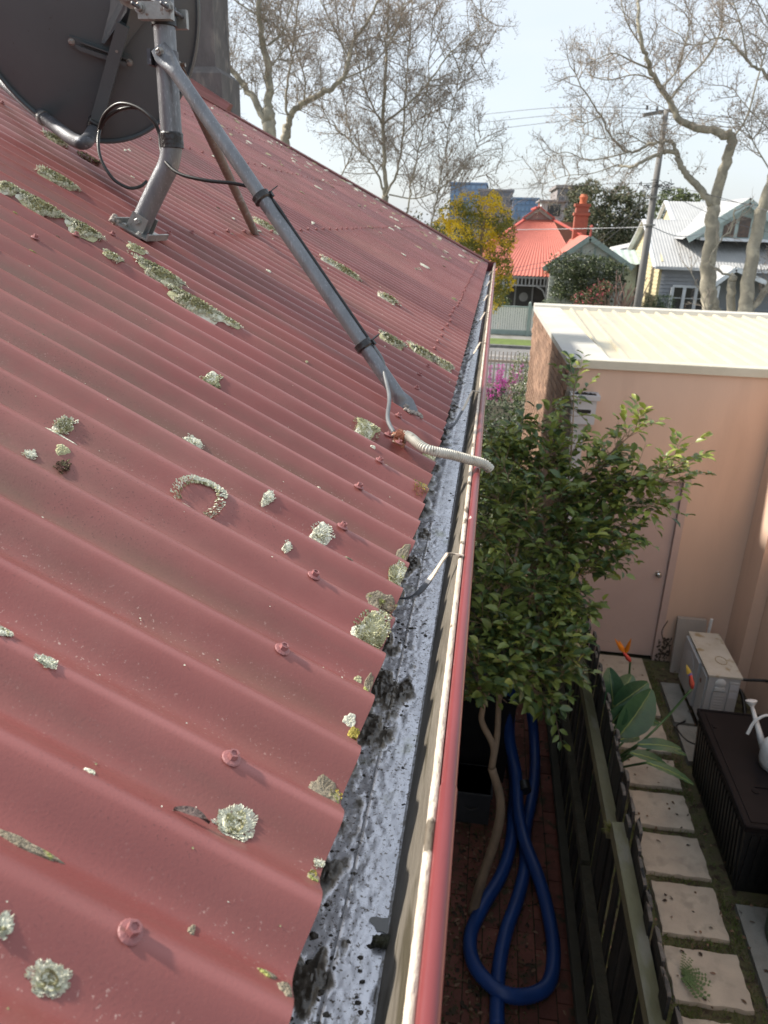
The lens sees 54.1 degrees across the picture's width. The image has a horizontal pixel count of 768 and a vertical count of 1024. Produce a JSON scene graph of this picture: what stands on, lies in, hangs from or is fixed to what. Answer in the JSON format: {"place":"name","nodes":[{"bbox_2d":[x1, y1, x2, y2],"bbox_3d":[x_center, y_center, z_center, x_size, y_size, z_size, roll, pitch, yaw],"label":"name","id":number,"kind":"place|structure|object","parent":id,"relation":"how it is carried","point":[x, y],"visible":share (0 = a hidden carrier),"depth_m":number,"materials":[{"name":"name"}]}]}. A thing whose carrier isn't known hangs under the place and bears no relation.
{"place":"outdoors","nodes":[
{"label":"outdoors","id":0,"kind":"place"},
{"bbox_2d":[0,0,495,1023],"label":"roof","id":1,"kind":"structure","parent":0,"point":[250,624],"depth_m":0.76,"materials":[{"name":"paint"}]},
{"bbox_2d":[0,910,14,939],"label":"lichen","id":2,"kind":"object","parent":1,"relation":"on","point":[6,924],"visible":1,"depth_m":0.40},
{"bbox_2d":[0,180,20,196],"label":"moss cushion","id":3,"kind":"object","parent":1,"relation":"on","point":[6,187],"visible":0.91,"depth_m":1.55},
{"bbox_2d":[0,829,64,863],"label":"lichen","id":4,"kind":"object","parent":1,"relation":"on","point":[21,842],"visible":1,"depth_m":0.45},
{"bbox_2d":[12,186,71,219],"bbox_3d":[-0.714,-0.640,1.564,0.131,0.071,0.071,5,21,7],"label":"moss cushion","id":5,"kind":"object","parent":1,"relation":"on","point":[37,205],"visible":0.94,"depth_m":1.56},
{"bbox_2d":[34,653,57,668],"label":"lichen","id":6,"kind":"object","parent":1,"relation":"on","point":[47,661],"visible":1,"depth_m":0.55},
{"bbox_2d":[24,958,72,998],"bbox_3d":[-0.177,0.245,0.394,0.023,0.014,0.016,5,21,7],"label":"lichen","id":7,"kind":"object","parent":1,"relation":"on","point":[51,977],"visible":1,"depth_m":0.40},
{"bbox_2d":[40,128,68,147],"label":"moss cushion","id":8,"kind":"object","parent":1,"relation":"on","point":[54,138],"visible":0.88,"depth_m":2.24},
{"bbox_2d":[35,164,81,193],"bbox_3d":[-0.790,-0.815,1.843,0.113,0.065,0.061,5,21,7],"label":"moss cushion","id":9,"kind":"object","parent":1,"relation":"on","point":[55,177],"visible":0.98,"depth_m":1.83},
{"bbox_2d":[45,415,78,444],"bbox_3d":[-0.373,-0.094,0.873,0.042,0.031,0.030,0,21,-4],"label":"lichen","id":10,"kind":"object","parent":1,"relation":"on","point":[64,425],"visible":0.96,"depth_m":0.87},
{"bbox_2d":[65,217,106,241],"bbox_3d":[-0.627,-0.590,1.572,0.085,0.050,0.069,5,21,7],"label":"moss cushion","id":11,"kind":"object","parent":1,"relation":"on","point":[86,231],"visible":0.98,"depth_m":1.56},
{"bbox_2d":[102,248,124,263],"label":"moss cushion","id":12,"kind":"object","parent":1,"relation":"on","point":[114,256],"visible":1,"depth_m":1.50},
{"bbox_2d":[126,241,148,254],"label":"moss cushion","id":13,"kind":"object","parent":1,"relation":"on","point":[133,247],"visible":1,"depth_m":1.64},
{"bbox_2d":[131,253,188,288],"bbox_3d":[-0.476,-0.505,1.583,0.118,0.075,0.063,5,21,7],"label":"moss cushion","id":14,"kind":"object","parent":1,"relation":"on","point":[156,272],"visible":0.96,"depth_m":1.57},
{"bbox_2d":[173,806,210,823],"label":"dry leaf","id":15,"kind":"object","parent":1,"relation":"on","point":[193,811],"visible":1,"depth_m":0.51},
{"bbox_2d":[161,280,223,324],"bbox_3d":[-0.383,-0.421,1.514,0.144,0.082,0.065,5,21,7],"label":"moss cushion","id":16,"kind":"object","parent":1,"relation":"on","point":[194,304],"visible":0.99,"depth_m":1.51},
{"bbox_2d":[182,433,202,448],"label":"lichen","id":17,"kind":"object","parent":1,"relation":"on","point":[192,439],"visible":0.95,"depth_m":1.02},
{"bbox_2d":[170,474,227,517],"bbox_3d":[-0.219,-0.017,0.882,0.061,0.041,0.061,5,21,7],"label":"lichen","id":18,"kind":"object","parent":1,"relation":"on","point":[202,480],"visible":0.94,"depth_m":0.89},
{"bbox_2d":[0,0,422,431],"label":"satellite dish","id":19,"kind":"object","parent":1,"relation":"attached to","point":[82,74],"visible":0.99,"depth_m":1.87,"materials":[{"name":"metal"}]},
{"bbox_2d":[199,371,223,388],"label":"lichen","id":20,"kind":"object","parent":1,"relation":"on","point":[212,377],"visible":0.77,"depth_m":1.23},
{"bbox_2d":[221,315,242,328],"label":"moss cushion","id":21,"kind":"object","parent":1,"relation":"on","point":[228,321],"visible":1,"depth_m":1.52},
{"bbox_2d":[211,803,257,841],"bbox_3d":[-0.107,0.222,0.533,0.029,0.017,0.030,5,21,7],"label":"lichen","id":22,"kind":"object","parent":1,"relation":"on","point":[238,823],"visible":1,"depth_m":0.54},
{"bbox_2d":[2,105,483,1009],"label":"lichen flecks","id":23,"kind":"object","parent":1,"relation":"on","point":[348,719],"visible":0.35,"depth_m":2.12,"materials":[{"name":"plant"}]},
{"bbox_2d":[252,216,278,234],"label":"moss cushion","id":24,"kind":"object","parent":1,"relation":"on","point":[264,224],"visible":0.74,"depth_m":2.83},
{"bbox_2d":[261,490,275,506],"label":"lichen","id":25,"kind":"object","parent":1,"relation":"on","point":[268,497],"visible":1,"depth_m":0.96},
{"bbox_2d":[277,981,291,996],"bbox_3d":[-0.059,0.282,0.444,0.008,0.013,0.018,-6,23,-20],"label":"dirt crust","id":26,"kind":"object","parent":1,"relation":"on","point":[285,987],"visible":1,"depth_m":0.44},
{"bbox_2d":[309,521,334,544],"bbox_3d":[-0.080,0.027,0.962,0.028,0.024,0.035,16,25,32],"label":"lichen","id":27,"kind":"object","parent":1,"relation":"on","point":[321,531],"visible":0.94,"depth_m":0.96},
{"bbox_2d":[308,774,342,803],"bbox_3d":[-0.047,0.223,0.604,0.027,0.016,0.024,5,21,7],"label":"dirt crust","id":28,"kind":"object","parent":1,"relation":"on","point":[323,785],"visible":1,"depth_m":0.60},
{"bbox_2d":[319,254,362,281],"bbox_3d":[-0.162,-0.927,2.854,0.172,0.096,0.067,5,21,7],"label":"moss cushion","id":29,"kind":"object","parent":1,"relation":"on","point":[341,267],"visible":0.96,"depth_m":2.84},
{"bbox_2d":[353,417,380,440],"bbox_3d":[-0.030,-0.157,1.399,0.051,0.039,0.081,5,21,7],"label":"lichen","id":30,"kind":"object","parent":1,"relation":"on","point":[365,428],"visible":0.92,"depth_m":1.39},
{"bbox_2d":[363,672,373,691],"bbox_3d":[-0.016,0.171,0.748,0.009,0.010,0.031,5,21,7],"label":"dirt crust","id":31,"kind":"object","parent":1,"relation":"on","point":[368,683],"visible":0.93,"depth_m":0.75},
{"bbox_2d":[350,609,391,649],"bbox_3d":[-0.014,0.129,0.826,0.040,0.033,0.059,8,22,17],"label":"lichen","id":32,"kind":"object","parent":1,"relation":"on","point":[372,628],"visible":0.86,"depth_m":0.83},
{"bbox_2d":[369,916,389,933],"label":"puddle","id":33,"kind":"object","parent":1,"relation":"on","point":[380,924],"visible":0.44,"depth_m":0.60,"materials":[{"name":"liquid"}]},
{"bbox_2d":[370,933,389,949],"bbox_3d":[0.007,0.329,0.579,0.035,0.010,0.019,5,21,7],"label":"mud clod","id":34,"kind":"object","parent":1,"relation":"on","point":[381,941],"visible":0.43,"depth_m":0.57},
{"bbox_2d":[366,590,397,615],"bbox_3d":[-0.004,0.109,0.891,0.038,0.022,0.035,5,21,7],"label":"dirt crust","id":35,"kind":"object","parent":1,"relation":"on","point":[378,599],"visible":0.73,"depth_m":0.90},
{"bbox_2d":[290,297,481,1020],"bbox_3d":[0.331,-0.593,2.996,0.074,0.006,5.766,5,21,7],"label":"gutter sludge","id":36,"kind":"object","parent":1,"relation":"on","point":[313,935],"visible":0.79,"depth_m":0.61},
{"bbox_2d":[378,291,401,305],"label":"moss cushion","id":37,"kind":"object","parent":1,"relation":"on","point":[387,297],"visible":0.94,"depth_m":2.78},
{"bbox_2d":[379,329,407,349],"bbox_3d":[0.025,-0.493,2.164,0.089,0.057,0.068,5,21,7],"label":"moss cushion","id":38,"kind":"object","parent":1,"relation":"on","point":[390,339],"visible":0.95,"depth_m":2.16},
{"bbox_2d":[388,559,406,585],"bbox_3d":[0.014,0.080,0.965,0.021,0.026,0.044,8,22,17],"label":"lichen","id":39,"kind":"object","parent":1,"relation":"on","point":[397,572],"visible":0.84,"depth_m":0.97},
{"bbox_2d":[396,544,410,560],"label":"lichen","id":40,"kind":"object","parent":1,"relation":"on","point":[402,553],"visible":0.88,"depth_m":1.04},
{"bbox_2d":[407,341,438,361],"bbox_3d":[0.115,-0.475,2.243,0.106,0.067,0.069,5,21,7],"label":"moss cushion","id":41,"kind":"object","parent":1,"relation":"on","point":[422,351],"visible":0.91,"depth_m":2.23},
{"bbox_2d":[391,428,493,472],"bbox_3d":[0.100,-0.108,1.377,0.197,0.069,0.079,9,22,18],"label":"conduit","id":42,"kind":"object","parent":1,"relation":"attached to","point":[401,437],"visible":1,"depth_m":1.36,"materials":[{"name":"plastic"}]},
{"bbox_2d":[433,356,454,372],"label":"moss cushion","id":43,"kind":"object","parent":1,"relation":"on","point":[444,364],"visible":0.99,"depth_m":2.24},
{"bbox_2d":[476,189,514,234],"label":"grey tower","id":44,"kind":"structure","parent":0,"point":[505,194],"depth_m":219.32,"materials":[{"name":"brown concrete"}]},
{"bbox_2d":[468,405,527,645],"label":"passage ground","id":45,"kind":"structure","parent":0,"point":[500,409],"depth_m":17.73,"materials":[{"name":"soil"}]},
{"bbox_2d":[481,384,524,503],"bbox_3d":[2.158,-1.370,14.231,1.366,1.478,5.061,5,21,7],"label":"dark hedge","id":46,"kind":"object","parent":45,"relation":"on","point":[493,423],"visible":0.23,"depth_m":15.33,"materials":[{"name":"green plant"}]},
{"bbox_2d":[470,419,539,620],"bbox_3d":[1.522,-0.142,9.960,1.196,2.190,4.812,5,21,7],"label":"tree","id":47,"kind":"object","parent":45,"relation":"on","point":[485,507],"visible":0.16,"depth_m":8.87,"materials":[{"name":"green plant"}]},
{"bbox_2d":[486,364,523,401],"bbox_3d":[3.076,-3.278,19.047,1.082,1.093,0.689,5,21,7],"label":"pink blossom shrub","id":48,"kind":"object","parent":45,"relation":"on","point":[497,378],"visible":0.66,"depth_m":18.96,"materials":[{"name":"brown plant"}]},
{"bbox_2d":[506,352,528,423],"bbox_3d":[3.149,-2.771,17.124,0.703,1.736,1.266,-2,22,-10],"label":"flowering bush","id":49,"kind":"object","parent":45,"relation":"on","point":[521,389],"visible":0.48,"depth_m":17.08,"materials":[{"name":"green plant"}]},
{"bbox_2d":[536,513,682,1023],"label":"paling fence","id":50,"kind":"object","parent":45,"relation":"on","point":[636,964],"visible":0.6,"depth_m":4.18,"materials":[{"name":"black wood"}]},
{"bbox_2d":[228,0,767,230],"label":"sky","id":51,"kind":"structure","parent":0,"point":[522,60],"materials":[{"name":"white"}]},
{"bbox_2d":[441,686,574,1023],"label":"paved path","id":52,"kind":"structure","parent":0,"point":[554,1005],"depth_m":5.12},
{"bbox_2d":[455,763,492,825],"bbox_3d":[0.700,2.254,6.005,0.309,0.300,0.358,5,21,7],"label":"grey crate","id":53,"kind":"object","parent":52,"relation":"on","point":[475,791],"visible":0.91,"depth_m":5.88,"materials":[{"name":"black plastic"}]},
{"bbox_2d":[459,647,518,782],"bbox_3d":[0.795,1.726,6.380,0.640,1.020,0.720,5,21,7],"label":"wheelie bin","id":54,"kind":"object","parent":52,"relation":"on","point":[474,747],"visible":0.21,"depth_m":6.11,"materials":[{"name":"black plastic"}]},
{"bbox_2d":[441,783,563,1023],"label":"passage weeds","id":55,"kind":"object","parent":52,"relation":"on","point":[476,833],"visible":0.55,"depth_m":4.96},
{"bbox_2d":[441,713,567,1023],"bbox_3d":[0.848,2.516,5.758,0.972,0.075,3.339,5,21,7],"label":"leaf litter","id":56,"kind":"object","parent":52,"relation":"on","point":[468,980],"visible":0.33,"depth_m":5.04,"materials":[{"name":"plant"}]},
{"bbox_2d":[463,689,560,1023],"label":"blue hose","id":57,"kind":"object","parent":52,"relation":"on","point":[520,816],"visible":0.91,"depth_m":5.15,"materials":[{"name":"rubber"}]},
{"bbox_2d":[464,350,716,916],"bbox_3d":[0.917,0.825,5.165,1.923,3.592,1.524,-14,26,-35],"label":"leafy tree","id":58,"kind":"object","parent":52,"relation":"on","point":[525,668],"visible":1,"depth_m":4.72,"materials":[{"name":"green plant"}]},
{"bbox_2d":[487,347,529,382],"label":"road","id":59,"kind":"structure","parent":0,"point":[508,350],"depth_m":26.61,"materials":[{"name":"asphalt"}]},
{"bbox_2d":[511,197,539,223],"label":"blue glass tower","id":60,"kind":"structure","parent":0,"point":[523,207],"depth_m":210.07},
{"bbox_2d":[428,224,668,661],"bbox_3d":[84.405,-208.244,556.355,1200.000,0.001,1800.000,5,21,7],"label":"ground","id":61,"kind":"structure","parent":0,"point":[646,657],"depth_m":19.68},
{"bbox_2d":[228,0,350,136],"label":"plane tree","id":62,"kind":"object","parent":61,"relation":"on","point":[266,113],"visible":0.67,"depth_m":21.47,"materials":[{"name":"grey plant"}]},
{"bbox_2d":[250,0,434,144],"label":"plane tree","id":63,"kind":"object","parent":61,"relation":"on","point":[285,136],"visible":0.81,"depth_m":22.74,"materials":[{"name":"grey plant"}]},
{"bbox_2d":[278,0,518,225],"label":"plane tree","id":64,"kind":"object","parent":61,"relation":"on","point":[436,102],"visible":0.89,"depth_m":23.69,"materials":[{"name":"grey plant"}]},
{"bbox_2d":[449,182,488,236],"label":"office tower","id":65,"kind":"structure","parent":61,"relation":"on","point":[474,186],"depth_m":238.48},
{"bbox_2d":[431,189,518,313],"bbox_3d":[2.925,-7.715,24.816,2.903,5.426,3.375,5,21,7],"label":"wattle tree","id":66,"kind":"object","parent":61,"relation":"on","point":[481,244],"visible":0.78,"depth_m":24.05,"materials":[{"name":"yellow plant"}]},
{"bbox_2d":[467,188,526,241],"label":"bare far tree","id":67,"kind":"object","parent":61,"relation":"on","point":[501,220],"visible":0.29,"depth_m":55.19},
{"bbox_2d":[487,351,528,396],"bbox_3d":[3.214,-3.703,20.194,2.800,1.200,0.070,5,21,7],"label":"picket fence","id":68,"kind":"object","parent":61,"relation":"on","point":[502,361],"visible":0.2,"depth_m":20.09,"materials":[{"name":"paint"}]},
{"bbox_2d":[487,344,530,384],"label":"kerb","id":69,"kind":"structure","parent":61,"relation":"on","point":[509,346],"depth_m":28.71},
{"bbox_2d":[490,338,530,345],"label":"grass verge","id":70,"kind":"object","parent":61,"relation":"on","point":[510,341],"depth_m":29.60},
{"bbox_2d":[633,106,674,306],"bbox_3d":[9.466,-9.943,27.122,1.506,8.293,0.702,5,21,7],"label":"power pole","id":71,"kind":"object","parent":70,"relation":"on","point":[653,197],"visible":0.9,"depth_m":26.86,"materials":[{"name":"wood"}]},
{"bbox_2d":[490,334,531,339],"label":"footpath","id":72,"kind":"structure","parent":61,"relation":"on","point":[511,337],"depth_m":30.84,"materials":[{"name":"concrete"}]},
{"bbox_2d":[491,302,533,335],"bbox_3d":[5.210,-8.033,31.168,4.920,1.380,0.150,5,21,7],"label":"pale green fence","id":73,"kind":"object","parent":61,"relation":"on","point":[524,331],"visible":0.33,"depth_m":31.21,"materials":[{"name":"metal"}]},
{"bbox_2d":[404,208,638,249],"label":"tree line","id":74,"kind":"object","parent":61,"relation":"on","point":[421,214],"depth_m":81.89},
{"bbox_2d":[535,200,572,241],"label":"white rooftop house","id":75,"kind":"structure","parent":61,"relation":"on","point":[566,233],"depth_m":54.41,"materials":[{"name":"grey concrete"}]},
{"bbox_2d":[547,205,560,215],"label":"window","id":76,"kind":"structure","parent":75,"relation":"in","point":[551,210],"depth_m":54.54,"materials":[{"name":"glass"}]},
{"bbox_2d":[549,185,586,218],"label":"brown apartments","id":77,"kind":"structure","parent":61,"relation":"on","point":[556,192],"depth_m":135.60,"materials":[{"name":"grey concrete"}]},
{"bbox_2d":[542,251,630,305],"bbox_3d":[8.190,-8.910,30.993,3.561,3.504,1.726,5,21,7],"label":"camellia hedge","id":78,"kind":"object","parent":61,"relation":"on","point":[576,272],"visible":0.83,"depth_m":30.48,"materials":[{"name":"green plant"}]},
{"bbox_2d":[570,279,614,305],"bbox_3d":[8.304,-8.055,30.226,1.732,2.475,1.084,5,21,7],"label":"pink camellia","id":79,"kind":"object","parent":61,"relation":"on","point":[588,293],"visible":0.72,"depth_m":29.91,"materials":[{"name":"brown plant"}]},
{"bbox_2d":[559,176,648,247],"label":"eucalyptus tree","id":80,"kind":"object","parent":61,"relation":"on","point":[601,214],"visible":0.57,"depth_m":51.89,"materials":[{"name":"green plant"}]},
{"bbox_2d":[597,270,650,306],"bbox_3d":[9.542,-8.688,30.264,2.058,1.958,0.602,5,21,7],"label":"bare pink shrub","id":81,"kind":"object","parent":61,"relation":"on","point":[624,303],"visible":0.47,"depth_m":30.20,"materials":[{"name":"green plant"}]},
{"bbox_2d":[613,249,639,306],"bbox_3d":[12.428,-11.794,38.960,1.400,3.364,3.105,5,21,7],"label":"green lean to","id":82,"kind":"object","parent":61,"relation":"on","point":[632,257],"visible":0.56,"depth_m":38.05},
{"bbox_2d":[513,0,767,310],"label":"plane tree","id":83,"kind":"object","parent":61,"relation":"on","point":[711,220],"visible":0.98,"depth_m":23.74,"materials":[{"name":"grey plant"}]},
{"bbox_2d":[521,303,767,661],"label":"garage","id":84,"kind":"structure","parent":61,"relation":"on","point":[696,374],"depth_m":7.75,"materials":[{"name":"paint"}]},
{"bbox_2d":[576,472,691,659],"bbox_3d":[2.521,0.598,7.953,1.036,2.088,0.127,5,21,7],"label":"door","id":85,"kind":"structure","parent":84,"relation":"in","point":[637,612],"depth_m":8.01,"materials":[{"name":"paint"}]},
{"bbox_2d":[654,621,671,661],"bbox_3d":[3.032,1.403,8.130,0.156,0.514,0.018,5,21,7],"label":"dead vine","id":86,"kind":"object","parent":84,"relation":"attached to","point":[664,648],"visible":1,"depth_m":8.15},
{"bbox_2d":[642,293,676,308],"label":"round bush","id":87,"kind":"object","parent":61,"relation":"on","point":[660,305],"visible":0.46,"depth_m":30.63,"materials":[{"name":"green plant"}]},
{"bbox_2d":[654,186,703,218],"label":"distant tree","id":88,"kind":"object","parent":61,"relation":"on","point":[681,196],"visible":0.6,"depth_m":61.71,"materials":[{"name":"green plant"}]},
{"bbox_2d":[646,0,767,311],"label":"plane tree","id":89,"kind":"object","parent":61,"relation":"on","point":[747,303],"visible":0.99,"depth_m":22.33,"materials":[{"name":"grey plant"}]},
{"bbox_2d":[679,190,756,311],"bbox_3d":[10.634,-7.099,24.632,2.251,6.474,1.200,5,21,7],"label":"plane tree","id":90,"kind":"object","parent":61,"relation":"on","point":[731,294],"visible":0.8,"depth_m":24.38,"materials":[{"name":"grey plant"}]},
{"bbox_2d":[483,194,634,326],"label":"tomato roofed house","id":91,"kind":"structure","parent":0,"point":[534,247],"depth_m":34.00,"materials":[{"name":"tile"}]},
{"bbox_2d":[512,278,534,324],"bbox_3d":[6.312,-9.557,34.164,0.840,2.100,0.080,5,21,7],"label":"front door","id":92,"kind":"structure","parent":91,"relation":"in","point":[523,295],"depth_m":34.03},
{"bbox_2d":[558,659,767,1023],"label":"yard ground","id":93,"kind":"structure","parent":0,"point":[661,674],"depth_m":5.45,"materials":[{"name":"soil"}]},
{"bbox_2d":[597,654,660,717],"bbox_3d":[2.483,1.788,7.769,0.515,0.060,1.040,5,21,7],"label":"doorstep slab","id":94,"kind":"structure","parent":93,"relation":"on","point":[619,665],"depth_m":8.04,"materials":[{"name":"concrete"}]},
{"bbox_2d":[589,639,693,791],"bbox_3d":[2.030,1.725,5.985,0.717,1.391,1.115,5,21,7],"label":"strelitzia","id":95,"kind":"object","parent":93,"relation":"on","point":[633,707],"visible":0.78,"depth_m":5.72,"materials":[{"name":"green plant"}]},
{"bbox_2d":[613,722,670,754],"bbox_3d":[2.374,2.083,6.984,0.480,0.072,0.460,5,21,7],"label":"stepping stone","id":96,"kind":"object","parent":93,"relation":"on","point":[659,732],"visible":0.24,"depth_m":6.92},
{"bbox_2d":[621,756,681,791],"bbox_3d":[2.303,2.265,6.508,0.458,0.072,0.372,5,21,7],"label":"stepping stone","id":97,"kind":"object","parent":93,"relation":"on","point":[643,776],"visible":0.51,"depth_m":6.42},
{"bbox_2d":[628,790,693,833],"bbox_3d":[2.231,2.426,6.088,0.462,0.072,0.397,5,21,7],"label":"stepping stone","id":98,"kind":"object","parent":93,"relation":"on","point":[653,806],"visible":0.89,"depth_m":6.05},
{"bbox_2d":[641,832,711,882],"bbox_3d":[2.163,2.592,5.654,0.473,0.072,0.402,5,21,7],"label":"stepping stone","id":99,"kind":"object","parent":93,"relation":"on","point":[671,855],"visible":0.85,"depth_m":5.61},
{"bbox_2d":[660,682,693,725],"bbox_3d":[2.891,1.915,7.447,0.180,0.080,0.670,5,21,7],"label":"stepping stone","id":100,"kind":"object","parent":93,"relation":"on","point":[672,694],"depth_m":7.41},
{"bbox_2d":[675,725,696,765],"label":"edging slab","id":101,"kind":"structure","parent":93,"relation":"on","point":[688,733],"depth_m":6.89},
{"bbox_2d":[669,616,706,672],"bbox_3d":[3.228,1.417,7.984,0.320,0.580,0.190,5,21,7],"label":"leaning board","id":102,"kind":"object","parent":93,"relation":"on","point":[684,626],"visible":0.57,"depth_m":7.96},
{"bbox_2d":[610,666,767,1019],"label":"fallen leaves","id":103,"kind":"object","parent":93,"relation":"on","point":[740,958],"visible":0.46,"depth_m":5.14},
{"bbox_2d":[650,880,729,944],"bbox_3d":[2.102,2.767,5.200,0.445,0.072,0.439,5,21,7],"label":"stepping stone","id":104,"kind":"object","parent":93,"relation":"on","point":[685,921],"visible":0.98,"depth_m":5.16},
{"bbox_2d":[681,1016,729,1023],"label":"stepping stone","id":105,"kind":"object","parent":93,"relation":"on","point":[685,1020],"visible":0.91,"depth_m":4.45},
{"bbox_2d":[663,946,753,1014],"bbox_3d":[2.027,2.945,4.733,0.478,0.072,0.390,5,21,7],"label":"stepping stone","id":106,"kind":"object","parent":93,"relation":"on","point":[728,990],"visible":0.92,"depth_m":4.70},
{"bbox_2d":[679,952,711,1001],"bbox_3d":[1.929,2.890,4.662,0.176,0.061,0.320,5,21,7],"label":"fern weed","id":107,"kind":"object","parent":106,"relation":"on","point":[688,977],"visible":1,"depth_m":4.66,"materials":[{"name":"green plant"}]},
{"bbox_2d":[678,631,742,724],"bbox_3d":[3.146,1.651,7.327,0.327,0.633,0.814,5,21,7],"label":"air conditioner","id":108,"kind":"object","parent":93,"relation":"on","point":[707,659],"visible":0.88,"depth_m":7.10,"materials":[{"name":"white plastic"}]},
{"bbox_2d":[692,708,767,894],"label":"storage box","id":109,"kind":"object","parent":93,"relation":"on","point":[730,774],"visible":1,"depth_m":5.64,"materials":[{"name":"plastic"}]},
{"bbox_2d":[745,699,767,771],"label":"watering can","id":110,"kind":"object","parent":109,"relation":"on","point":[763,748],"visible":1,"depth_m":5.81,"materials":[{"name":"white plastic"}]},
{"bbox_2d":[725,450,767,714],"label":"rendered house","id":111,"kind":"structure","parent":93,"relation":"on","point":[746,641],"depth_m":7.41,"materials":[{"name":"beige paint"}]},
{"bbox_2d":[734,904,767,1010],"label":"bin slab","id":112,"kind":"structure","parent":93,"relation":"on","point":[755,936],"depth_m":4.99,"materials":[{"name":"concrete"}]},
{"bbox_2d":[739,678,767,712],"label":"refrigerant pipe","id":113,"kind":"object","parent":93,"relation":"on","point":[742,695],"visible":0.45,"depth_m":7.08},
{"bbox_2d":[627,198,767,312],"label":"grey weatherboard house","id":114,"kind":"structure","parent":0,"point":[668,272],"depth_m":33.35,"materials":[{"name":"metal"}]},
{"bbox_2d":[668,285,702,309],"bbox_3d":[13.513,-9.436,33.346,1.668,1.143,0.110,5,21,7],"label":"window","id":115,"kind":"structure","parent":114,"relation":"in","point":[682,294],"depth_m":33.35,"materials":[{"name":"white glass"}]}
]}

